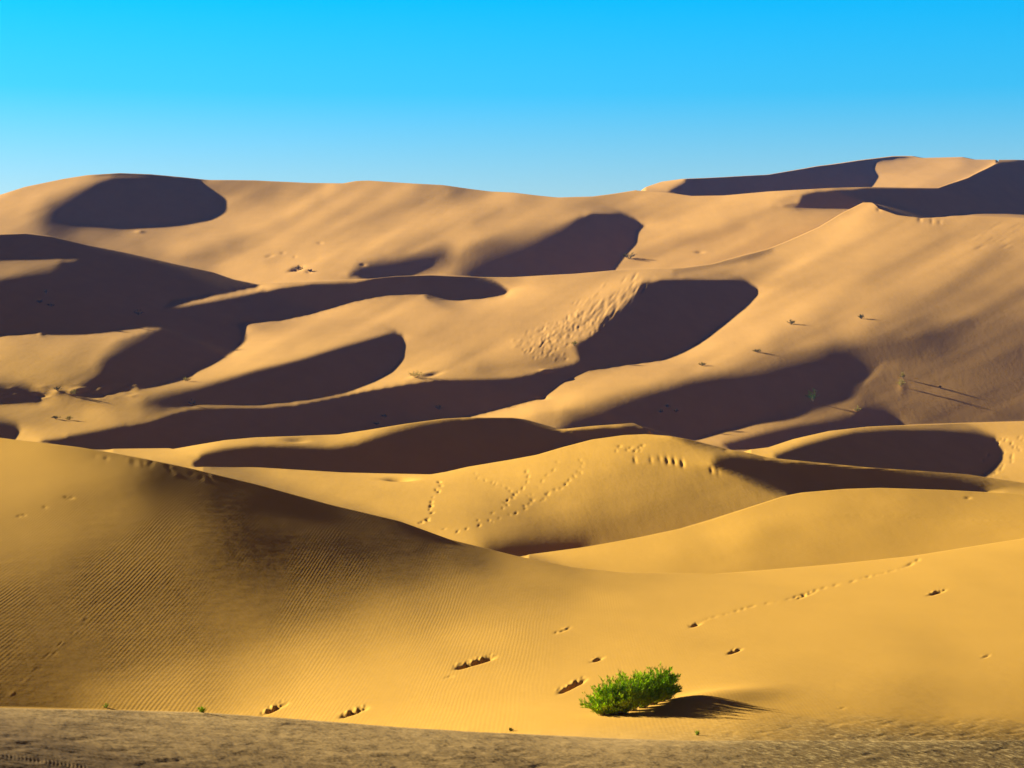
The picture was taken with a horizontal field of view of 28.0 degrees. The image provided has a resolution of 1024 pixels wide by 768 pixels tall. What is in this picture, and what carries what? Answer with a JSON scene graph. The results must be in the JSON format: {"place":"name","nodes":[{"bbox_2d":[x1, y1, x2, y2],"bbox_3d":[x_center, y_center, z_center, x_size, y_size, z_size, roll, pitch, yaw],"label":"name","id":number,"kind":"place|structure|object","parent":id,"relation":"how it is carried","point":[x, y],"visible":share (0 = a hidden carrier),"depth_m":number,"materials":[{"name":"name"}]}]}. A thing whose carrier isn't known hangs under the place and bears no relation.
{"place":"outdoors","nodes":[
{"label":"outdoors","id":0,"kind":"place"},
{"bbox_2d":[0,156,1023,767],"bbox_3d":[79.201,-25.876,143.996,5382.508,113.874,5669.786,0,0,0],"label":"sand dunes","id":1,"kind":"structure","parent":0,"point":[274,546],"depth_m":125.16,"materials":[{"name":"beige sand"}]},
{"bbox_2d":[196,706,205,712],"bbox_3d":[-2.660,2.796,17.550,0.097,0.083,0.062,0,0,0],"label":"green sprout","id":2,"kind":"object","parent":1,"relation":"on","point":[201,709],"visible":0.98,"depth_m":17.54,"materials":[{"name":"green plant"}]},
{"bbox_2d":[410,371,423,377],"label":"grass tuft","id":3,"kind":"object","parent":1,"relation":"on","point":[414,375],"visible":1,"depth_m":270.20,"materials":[{"name":"beige plant"}]},
{"bbox_2d":[579,661,681,715],"bbox_3d":[2.037,4.766,32.362,0.961,0.777,2.611,0,0,37],"label":"desert shrub","id":4,"kind":"object","parent":1,"relation":"on","point":[625,695],"visible":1,"depth_m":31.79,"materials":[{"name":"green plant"}]},
{"bbox_2d":[805,388,818,399],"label":"desert shrub","id":5,"kind":"object","parent":1,"relation":"on","point":[812,396],"visible":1,"depth_m":286.20,"materials":[{"name":"green plant"}]},
{"bbox_2d":[0,0,1023,196],"label":"sky","id":6,"kind":"structure","parent":0,"point":[550,98],"materials":[{"name":"blue"}]}
]}

